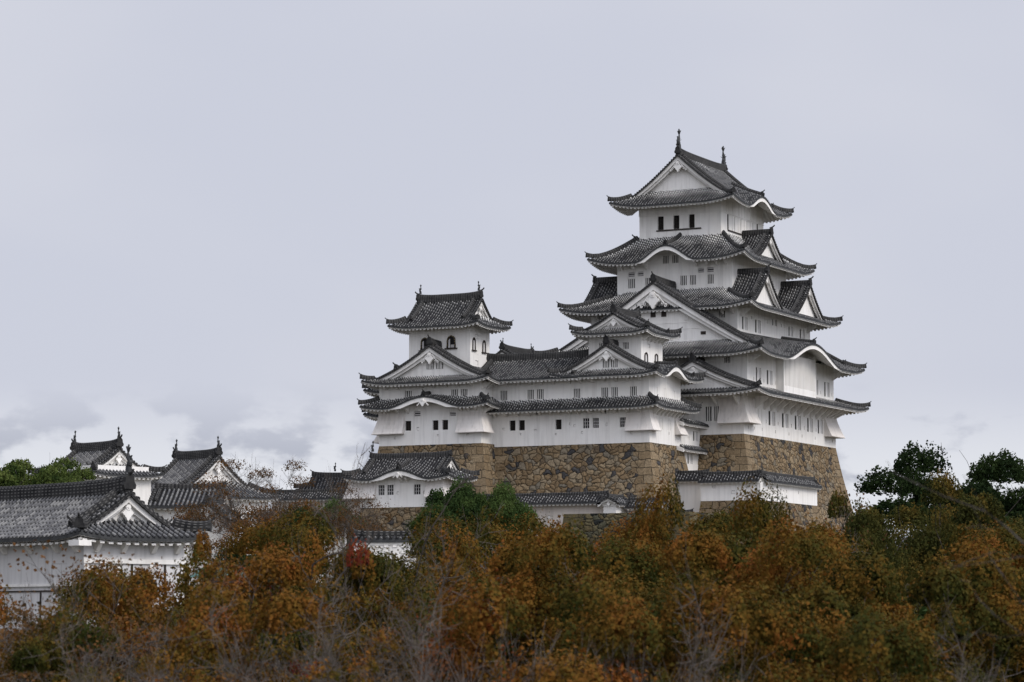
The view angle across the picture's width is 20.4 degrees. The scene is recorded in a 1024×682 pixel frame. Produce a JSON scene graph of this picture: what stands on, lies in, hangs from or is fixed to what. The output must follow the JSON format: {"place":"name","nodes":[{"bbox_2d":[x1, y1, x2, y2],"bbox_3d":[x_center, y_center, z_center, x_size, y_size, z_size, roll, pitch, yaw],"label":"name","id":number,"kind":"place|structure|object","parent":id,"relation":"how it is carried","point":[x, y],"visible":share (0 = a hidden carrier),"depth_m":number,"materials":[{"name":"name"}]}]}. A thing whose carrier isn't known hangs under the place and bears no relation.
{"place":"outdoors","nodes":[
{"label":"outdoors","id":0,"kind":"place"},
{"bbox_2d":[0,0,1023,548],"label":"sky","id":1,"kind":"structure","parent":0,"point":[215,214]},
{"bbox_2d":[496,338,533,353],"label":"keep","id":2,"kind":"structure","parent":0,"point":[505,348],"depth_m":345.70,"materials":[{"name":"tile"}]},
{"bbox_2d":[184,557,915,612],"bbox_3d":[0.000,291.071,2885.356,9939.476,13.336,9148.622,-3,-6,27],"label":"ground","id":3,"kind":"structure","parent":0,"point":[485,563],"depth_m":220.38,"materials":[{"name":"brown plant"}]},
{"bbox_2d":[0,463,32,485],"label":"pine tree","id":4,"kind":"object","parent":3,"relation":"on","point":[18,469],"visible":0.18,"depth_m":211.81,"materials":[{"name":"green plant"}]},
{"bbox_2d":[0,632,73,681],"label":"maple tree","id":5,"kind":"object","parent":3,"relation":"on","point":[33,649],"visible":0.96,"depth_m":46.18,"materials":[{"name":"green plant"}]},
{"bbox_2d":[0,462,80,486],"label":"pine tree","id":6,"kind":"object","parent":3,"relation":"on","point":[50,471],"visible":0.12,"depth_m":206.63,"materials":[{"name":"green plant"}]},
{"bbox_2d":[8,455,96,484],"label":"pine tree","id":7,"kind":"object","parent":3,"relation":"on","point":[87,473],"visible":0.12,"depth_m":223.09,"materials":[{"name":"green plant"}]},
{"bbox_2d":[0,579,141,681],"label":"maple tree","id":8,"kind":"object","parent":3,"relation":"on","point":[60,593],"visible":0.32,"depth_m":52.43,"materials":[{"name":"brown plant"}]},
{"bbox_2d":[0,566,167,681],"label":"maple tree","id":9,"kind":"object","parent":3,"relation":"on","point":[2,610],"visible":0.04,"depth_m":57.65,"materials":[{"name":"brown plant"}]},
{"bbox_2d":[0,604,186,681],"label":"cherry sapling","id":10,"kind":"object","parent":3,"relation":"on","point":[8,674],"visible":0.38,"depth_m":48.01,"materials":[{"name":"brown plant"}]},
{"bbox_2d":[5,550,182,680],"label":"maple tree","id":11,"kind":"object","parent":3,"relation":"on","point":[116,582],"visible":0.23,"depth_m":57.35,"materials":[{"name":"orange plant"}]},
{"bbox_2d":[0,550,188,680],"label":"cherry sapling","id":12,"kind":"object","parent":3,"relation":"on","point":[93,602],"visible":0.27,"depth_m":52.85,"materials":[{"name":"brown plant"}]},
{"bbox_2d":[27,427,166,504],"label":"corner turret","id":13,"kind":"object","parent":3,"relation":"on","point":[104,459],"visible":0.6,"depth_m":252.82,"materials":[{"name":"tile"}]},
{"bbox_2d":[35,574,159,681],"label":"maple tree","id":14,"kind":"object","parent":3,"relation":"on","point":[96,603],"visible":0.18,"depth_m":56.58,"materials":[{"name":"brown plant"}]},
{"bbox_2d":[0,552,203,681],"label":"cherry sapling","id":15,"kind":"object","parent":3,"relation":"on","point":[138,582],"visible":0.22,"depth_m":51.56,"materials":[{"name":"brown plant"}]},
{"bbox_2d":[0,444,215,631],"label":"gate hall","id":16,"kind":"structure","parent":3,"relation":"on","point":[115,517],"depth_m":133.99,"materials":[{"name":"tile"}]},
{"bbox_2d":[0,621,259,681],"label":"maple tree","id":17,"kind":"object","parent":3,"relation":"on","point":[132,671],"visible":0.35,"depth_m":46.20,"materials":[{"name":"brown plant"}]},
{"bbox_2d":[22,578,244,681],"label":"maple tree","id":18,"kind":"object","parent":3,"relation":"on","point":[72,629],"visible":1,"depth_m":39.38,"materials":[{"name":"brown plant"}]},
{"bbox_2d":[0,589,284,681],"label":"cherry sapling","id":19,"kind":"object","parent":3,"relation":"on","point":[89,636],"visible":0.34,"depth_m":48.58,"materials":[{"name":"brown plant"}]},
{"bbox_2d":[0,539,291,681],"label":"cherry sapling","id":20,"kind":"object","parent":3,"relation":"on","point":[90,598],"visible":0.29,"depth_m":52.30,"materials":[{"name":"brown plant"}]},
{"bbox_2d":[13,597,322,681],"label":"maple tree","id":21,"kind":"object","parent":3,"relation":"on","point":[87,628],"visible":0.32,"depth_m":49.27,"materials":[{"name":"brown plant"}]},
{"bbox_2d":[1,544,355,678],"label":"maple tree","id":22,"kind":"object","parent":3,"relation":"on","point":[217,566],"visible":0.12,"depth_m":57.31,"materials":[{"name":"brown plant"}]},
{"bbox_2d":[115,563,258,671],"bbox_3d":[-7.431,9.414,60.010,5.557,9.430,5.825,3,-6,-24],"label":"maple tree","id":23,"kind":"object","parent":3,"relation":"on","point":[163,588],"visible":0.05,"depth_m":59.55,"materials":[{"name":"brown plant"}]},
{"bbox_2d":[148,480,232,562],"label":"store house","id":24,"kind":"structure","parent":3,"relation":"on","point":[163,497],"depth_m":222.43,"materials":[{"name":"tile"}]},
{"bbox_2d":[192,528,213,584],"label":"maple tree","id":25,"kind":"object","parent":3,"relation":"on","point":[206,545],"visible":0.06,"depth_m":71.90,"materials":[{"name":"plant"}]},
{"bbox_2d":[182,492,242,598],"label":"maple tree","id":26,"kind":"object","parent":3,"relation":"on","point":[211,534],"visible":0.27,"depth_m":190.81,"materials":[{"name":"plant"}]},
{"bbox_2d":[151,436,282,554],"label":"corner turret","id":27,"kind":"object","parent":3,"relation":"on","point":[185,467],"visible":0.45,"depth_m":272.11,"materials":[{"name":"tile"}]},
{"bbox_2d":[101,551,340,681],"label":"cherry sapling","id":28,"kind":"object","parent":3,"relation":"on","point":[169,616],"visible":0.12,"depth_m":52.83,"materials":[{"name":"brown plant"}]},
{"bbox_2d":[85,538,375,681],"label":"maple tree","id":29,"kind":"object","parent":3,"relation":"on","point":[289,573],"visible":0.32,"depth_m":58.03,"materials":[{"name":"orange plant"}]},
{"bbox_2d":[49,555,431,681],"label":"maple tree","id":30,"kind":"object","parent":3,"relation":"on","point":[328,674],"visible":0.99,"depth_m":39.15,"materials":[{"name":"brown plant"}]},
{"bbox_2d":[164,570,335,681],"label":"maple tree","id":31,"kind":"object","parent":3,"relation":"on","point":[287,605],"visible":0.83,"depth_m":43.75,"materials":[{"name":"orange plant"}]},
{"bbox_2d":[162,453,343,558],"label":"cherry tree","id":32,"kind":"object","parent":3,"relation":"on","point":[198,514],"visible":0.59,"depth_m":185.58,"materials":[{"name":"brown plant"}]},
{"bbox_2d":[212,505,312,591],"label":"tree","id":33,"kind":"object","parent":3,"relation":"on","point":[249,555],"visible":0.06,"depth_m":149.27,"materials":[{"name":"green plant"}]},
{"bbox_2d":[178,511,364,669],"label":"maple tree","id":34,"kind":"object","parent":3,"relation":"on","point":[249,538],"visible":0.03,"depth_m":85.75,"materials":[{"name":"brown plant"}]},
{"bbox_2d":[159,542,410,679],"bbox_3d":[-4.623,9.631,65.090,8.408,9.984,6.886,0,-6,1],"label":"maple tree","id":35,"kind":"object","parent":3,"relation":"on","point":[181,584],"visible":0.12,"depth_m":64.59,"materials":[{"name":"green plant"}]},
{"bbox_2d":[127,577,471,681],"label":"maple tree","id":36,"kind":"object","parent":3,"relation":"on","point":[335,648],"visible":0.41,"depth_m":42.88,"materials":[{"name":"brown plant"}]},
{"bbox_2d":[228,454,374,551],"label":"cherry tree","id":37,"kind":"object","parent":3,"relation":"on","point":[329,513],"visible":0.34,"depth_m":190.21,"materials":[{"name":"brown plant"}]},
{"bbox_2d":[227,473,401,582],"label":"cherry tree","id":38,"kind":"object","parent":3,"relation":"on","point":[370,527],"visible":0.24,"depth_m":182.75,"materials":[{"name":"brown plant"}]},
{"bbox_2d":[270,488,360,516],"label":"roofed wall","id":39,"kind":"structure","parent":3,"relation":"on","point":[322,495],"depth_m":309.08,"materials":[{"name":"beige paint"}]},
{"bbox_2d":[293,462,348,489],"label":"hall","id":40,"kind":"structure","parent":3,"relation":"on","point":[318,479],"depth_m":322.33,"materials":[{"name":"tile"}]},
{"bbox_2d":[196,556,506,681],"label":"maple tree","id":41,"kind":"object","parent":3,"relation":"on","point":[375,667],"visible":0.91,"depth_m":40.46,"materials":[{"name":"brown plant"}]},
{"bbox_2d":[261,543,461,681],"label":"maple tree","id":42,"kind":"object","parent":3,"relation":"on","point":[354,569],"visible":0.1,"depth_m":63.80,"materials":[{"name":"brown plant"}]},
{"bbox_2d":[236,501,493,641],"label":"maple tree","id":43,"kind":"object","parent":3,"relation":"on","point":[300,521],"visible":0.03,"depth_m":84.14,"materials":[{"name":"brown plant"}]},
{"bbox_2d":[166,527,564,681],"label":"maple tree","id":44,"kind":"object","parent":3,"relation":"on","point":[375,606],"visible":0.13,"depth_m":57.53,"materials":[{"name":"orange plant"}]},
{"bbox_2d":[217,442,519,681],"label":"bare tree","id":45,"kind":"object","parent":3,"relation":"on","point":[358,559],"visible":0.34,"depth_m":57.78,"materials":[{"name":"plant"}]},
{"bbox_2d":[254,518,491,681],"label":"maple tree","id":46,"kind":"object","parent":3,"relation":"on","point":[318,548],"visible":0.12,"depth_m":74.35,"materials":[{"name":"brown plant"}]},
{"bbox_2d":[351,527,415,568],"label":"roofed wall","id":47,"kind":"structure","parent":3,"relation":"on","point":[393,541],"depth_m":149.67,"materials":[{"name":"white paint"}]},
{"bbox_2d":[361,507,436,556],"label":"stone base","id":48,"kind":"object","parent":3,"relation":"on","point":[399,522],"visible":0.06,"depth_m":296.37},
{"bbox_2d":[340,442,480,507],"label":"gatehouse turret","id":49,"kind":"object","parent":48,"relation":"on","point":[406,479],"visible":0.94,"depth_m":297.11,"materials":[{"name":"white paint"}]},
{"bbox_2d":[405,500,461,547],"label":"evergreen bush","id":50,"kind":"object","parent":3,"relation":"on","point":[427,512],"visible":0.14,"depth_m":257.65,"materials":[{"name":"green plant"}]},
{"bbox_2d":[378,443,498,555],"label":"stone base","id":51,"kind":"object","parent":3,"relation":"on","point":[477,456],"visible":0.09,"depth_m":306.14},
{"bbox_2d":[357,281,512,445],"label":"keep","id":52,"kind":"structure","parent":51,"relation":"on","point":[436,387],"depth_m":309.86,"materials":[{"name":"white paint"}]},
{"bbox_2d":[275,501,621,650],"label":"maple tree","id":53,"kind":"object","parent":3,"relation":"on","point":[486,565],"visible":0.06,"depth_m":79.18,"materials":[{"name":"brown plant"}]},
{"bbox_2d":[424,474,494,531],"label":"evergreen bush","id":54,"kind":"object","parent":3,"relation":"on","point":[464,497],"visible":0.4,"depth_m":260.96,"materials":[{"name":"green plant"}]},
{"bbox_2d":[348,525,591,681],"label":"maple tree","id":55,"kind":"object","parent":3,"relation":"on","point":[394,644],"visible":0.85,"depth_m":40.57,"materials":[{"name":"plant"}]},
{"bbox_2d":[470,478,538,540],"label":"evergreen bush","id":56,"kind":"object","parent":3,"relation":"on","point":[500,495],"visible":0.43,"depth_m":261.07,"materials":[{"name":"green plant"}]},
{"bbox_2d":[466,509,557,601],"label":"maple tree","id":57,"kind":"object","parent":3,"relation":"on","point":[526,527],"visible":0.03,"depth_m":103.28,"materials":[{"name":"brown plant"}]},
{"bbox_2d":[440,514,594,602],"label":"maple tree","id":58,"kind":"object","parent":3,"relation":"on","point":[496,536],"visible":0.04,"depth_m":97.83,"materials":[{"name":"brown plant"}]},
{"bbox_2d":[350,537,716,674],"bbox_3d":[0.357,9.000,59.006,7.638,9.892,7.286,-4,-7,33],"label":"maple tree","id":59,"kind":"object","parent":3,"relation":"on","point":[498,561],"visible":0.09,"depth_m":60.05,"materials":[{"name":"brown plant"}]},
{"bbox_2d":[473,490,608,549],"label":"roofed wall","id":60,"kind":"structure","parent":3,"relation":"on","point":[553,506],"depth_m":292.05,"materials":[{"name":"tile"}]},
{"bbox_2d":[366,585,718,681],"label":"maple tree","id":61,"kind":"object","parent":3,"relation":"on","point":[655,603],"visible":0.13,"depth_m":46.44,"materials":[{"name":"orange plant"}]},
{"bbox_2d":[484,513,660,606],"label":"maple tree","id":62,"kind":"object","parent":3,"relation":"on","point":[607,538],"visible":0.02,"depth_m":82.21,"materials":[{"name":"brown plant"}]},
{"bbox_2d":[495,442,687,512],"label":"stone base","id":63,"kind":"object","parent":3,"relation":"on","point":[630,469],"visible":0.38,"depth_m":302.58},
{"bbox_2d":[481,349,588,446],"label":"corridor wing","id":64,"kind":"structure","parent":63,"relation":"on","point":[530,395],"depth_m":306.75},
{"bbox_2d":[546,299,706,446],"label":"keep","id":65,"kind":"structure","parent":63,"relation":"on","point":[626,386],"depth_m":302.94,"materials":[{"name":"white paint"}]},
{"bbox_2d":[674,468,709,511],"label":"roofed wall","id":66,"kind":"structure","parent":63,"relation":"on","point":[689,488],"depth_m":302.96,"materials":[{"name":"white paint"}]},
{"bbox_2d":[409,567,813,681],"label":"maple tree","id":67,"kind":"object","parent":3,"relation":"on","point":[767,623],"visible":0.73,"depth_m":42.01,"materials":[{"name":"orange plant"}]},
{"bbox_2d":[463,528,781,657],"bbox_3d":[3.123,9.432,64.934,7.047,10.218,8.605,3,-6,-24],"label":"maple tree","id":68,"kind":"object","parent":3,"relation":"on","point":[606,562],"visible":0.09,"depth_m":63.30,"materials":[{"name":"brown plant"}]},
{"bbox_2d":[461,514,802,673],"bbox_3d":[2.805,8.861,59.720,7.111,10.311,8.683,-3,-7,31],"label":"maple tree","id":69,"kind":"object","parent":3,"relation":"on","point":[550,629],"visible":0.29,"depth_m":58.08,"materials":[{"name":"orange plant"}]},
{"bbox_2d":[562,512,720,553],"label":"stone wall","id":70,"kind":"structure","parent":3,"relation":"on","point":[595,524],"depth_m":276.92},
{"bbox_2d":[596,492,627,512],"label":"gabled wall end","id":71,"kind":"structure","parent":70,"relation":"on","point":[612,503],"depth_m":288.65,"materials":[{"name":"white paint"}]},
{"bbox_2d":[505,511,781,675],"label":"maple tree","id":72,"kind":"object","parent":3,"relation":"on","point":[671,536],"visible":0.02,"depth_m":78.44,"materials":[{"name":"orange plant"}]},
{"bbox_2d":[568,545,774,681],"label":"tree","id":73,"kind":"object","parent":3,"relation":"on","point":[715,651],"visible":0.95,"depth_m":39.82,"materials":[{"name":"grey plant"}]},
{"bbox_2d":[523,509,846,681],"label":"maple tree","id":74,"kind":"object","parent":3,"relation":"on","point":[701,554],"visible":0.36,"depth_m":55.34,"materials":[{"name":"orange plant"}]},
{"bbox_2d":[529,559,842,681],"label":"maple tree","id":75,"kind":"object","parent":3,"relation":"on","point":[619,627],"visible":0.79,"depth_m":42.62,"materials":[{"name":"orange plant"}]},
{"bbox_2d":[615,472,792,611],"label":"maple tree","id":76,"kind":"object","parent":3,"relation":"on","point":[761,508],"visible":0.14,"depth_m":71.06,"materials":[{"name":"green plant"}]},
{"bbox_2d":[682,593,836,681],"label":"maple tree","id":77,"kind":"object","parent":3,"relation":"on","point":[748,651],"visible":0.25,"depth_m":46.68,"materials":[{"name":"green plant"}]},
{"bbox_2d":[699,500,819,547],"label":"stone base","id":78,"kind":"object","parent":3,"relation":"on","point":[800,512],"visible":0.16,"depth_m":304.82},
{"bbox_2d":[698,468,765,500],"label":"roofed wall","id":79,"kind":"structure","parent":78,"relation":"on","point":[720,486],"depth_m":299.09,"materials":[{"name":"white paint"}]},
{"bbox_2d":[762,470,822,505],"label":"roofed wall","id":80,"kind":"structure","parent":78,"relation":"on","point":[797,489],"depth_m":305.49,"materials":[{"name":"white paint"}]},
{"bbox_2d":[698,434,852,534],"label":"stone base","id":81,"kind":"object","parent":3,"relation":"on","point":[741,452],"visible":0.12,"depth_m":318.10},
{"bbox_2d":[531,129,870,447],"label":"castle keep","id":82,"kind":"structure","parent":81,"relation":"on","point":[706,265],"depth_m":321.85,"materials":[{"name":"white paint"}]},
{"bbox_2d":[681,499,873,640],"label":"maple tree","id":83,"kind":"object","parent":3,"relation":"on","point":[722,521],"visible":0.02,"depth_m":82.68,"materials":[{"name":"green plant"}]},
{"bbox_2d":[717,506,907,610],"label":"olive toned tree","id":84,"kind":"object","parent":3,"relation":"on","point":[876,540],"visible":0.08,"depth_m":102.49,"materials":[{"name":"green plant"}]},
{"bbox_2d":[723,529,920,672],"bbox_3d":[5.294,9.256,64.058,8.216,10.250,7.970,-1,-6,10],"label":"maple tree","id":85,"kind":"object","parent":3,"relation":"on","point":[851,560],"visible":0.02,"depth_m":64.55,"materials":[{"name":"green plant"}]},
{"bbox_2d":[784,580,871,681],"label":"maple tree","id":86,"kind":"object","parent":3,"relation":"on","point":[814,596],"visible":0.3,"depth_m":44.41,"materials":[{"name":"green plant"}]},
{"bbox_2d":[700,598,962,681],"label":"maple tree","id":87,"kind":"object","parent":3,"relation":"on","point":[845,649],"visible":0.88,"depth_m":40.09,"materials":[{"name":"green plant"}]},
{"bbox_2d":[703,529,978,681],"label":"maple tree","id":88,"kind":"object","parent":3,"relation":"on","point":[818,535],"visible":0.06,"depth_m":59.20,"materials":[{"name":"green plant"}]},
{"bbox_2d":[712,560,1022,681],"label":"maple tree","id":89,"kind":"object","parent":3,"relation":"on","point":[938,582],"visible":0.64,"depth_m":49.25,"materials":[{"name":"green plant"}]},
{"bbox_2d":[720,534,1023,681],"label":"maple tree","id":90,"kind":"object","parent":3,"relation":"on","point":[1012,646],"visible":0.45,"depth_m":53.76,"materials":[{"name":"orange plant"}]},
{"bbox_2d":[785,468,983,602],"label":"olive toned tree","id":91,"kind":"object","parent":3,"relation":"on","point":[935,484],"visible":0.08,"depth_m":106.84,"materials":[{"name":"green plant"}]},
{"bbox_2d":[827,487,963,613],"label":"olive toned tree","id":92,"kind":"object","parent":3,"relation":"on","point":[839,502],"visible":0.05,"depth_m":113.27,"materials":[{"name":"green plant"}]},
{"bbox_2d":[771,516,1023,681],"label":"maple tree","id":93,"kind":"object","parent":3,"relation":"on","point":[885,610],"visible":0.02,"depth_m":74.56,"materials":[{"name":"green plant"}]},
{"bbox_2d":[854,464,1002,531],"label":"evergreen tree","id":94,"kind":"object","parent":3,"relation":"on","point":[876,481],"visible":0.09,"depth_m":147.03,"materials":[{"name":"green plant"}]},
{"bbox_2d":[837,495,1023,618],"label":"olive toned tree","id":95,"kind":"object","parent":3,"relation":"on","point":[860,521],"visible":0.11,"depth_m":104.91,"materials":[{"name":"green plant"}]},
{"bbox_2d":[844,502,1023,604],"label":"olive toned tree","id":96,"kind":"object","parent":3,"relation":"on","point":[907,515],"visible":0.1,"depth_m":121.97,"materials":[{"name":"green plant"}]},
{"bbox_2d":[866,594,1006,681],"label":"maple tree","id":97,"kind":"object","parent":3,"relation":"on","point":[961,655],"visible":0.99,"depth_m":38.48,"materials":[{"name":"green plant"}]},
{"bbox_2d":[880,462,1023,639],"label":"bare tree","id":98,"kind":"object","parent":3,"relation":"on","point":[1017,537],"visible":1,"depth_m":23.94,"materials":[{"name":"brown plant"}]},
{"bbox_2d":[893,439,1022,527],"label":"evergreen tree","id":99,"kind":"object","parent":3,"relation":"on","point":[926,459],"visible":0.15,"depth_m":139.82,"materials":[{"name":"green plant"}]},
{"bbox_2d":[895,453,1023,553],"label":"evergreen tree","id":100,"kind":"object","parent":3,"relation":"on","point":[1013,513],"visible":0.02,"depth_m":152.76,"materials":[{"name":"green plant"}]},
{"bbox_2d":[896,465,1023,534],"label":"evergreen tree","id":101,"kind":"object","parent":3,"relation":"on","point":[907,486],"visible":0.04,"depth_m":138.67,"materials":[{"name":"green plant"}]},
{"bbox_2d":[897,488,1023,613],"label":"olive toned tree","id":102,"kind":"object","parent":3,"relation":"on","point":[965,513],"visible":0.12,"depth_m":100.20,"materials":[{"name":"green plant"}]},
{"bbox_2d":[924,562,1023,680],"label":"maple tree","id":103,"kind":"object","parent":3,"relation":"on","point":[989,666],"visible":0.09,"depth_m":58.16,"materials":[{"name":"orange plant"}]},
{"bbox_2d":[930,529,1023,675],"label":"maple tree","id":104,"kind":"object","parent":3,"relation":"on","point":[995,541],"visible":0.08,"depth_m":72.82,"materials":[{"name":"orange plant"}]},
{"bbox_2d":[951,448,1023,536],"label":"evergreen tree","id":105,"kind":"object","parent":3,"relation":"on","point":[1010,468],"visible":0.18,"depth_m":139.00,"materials":[{"name":"green plant"}]},
{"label":"plastered wall","id":106,"kind":"object","parent":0,"visible":0},
{"bbox_2d":[676,418,708,470],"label":"stair wing","id":107,"kind":"structure","parent":106,"relation":"on","point":[692,449],"depth_m":309.69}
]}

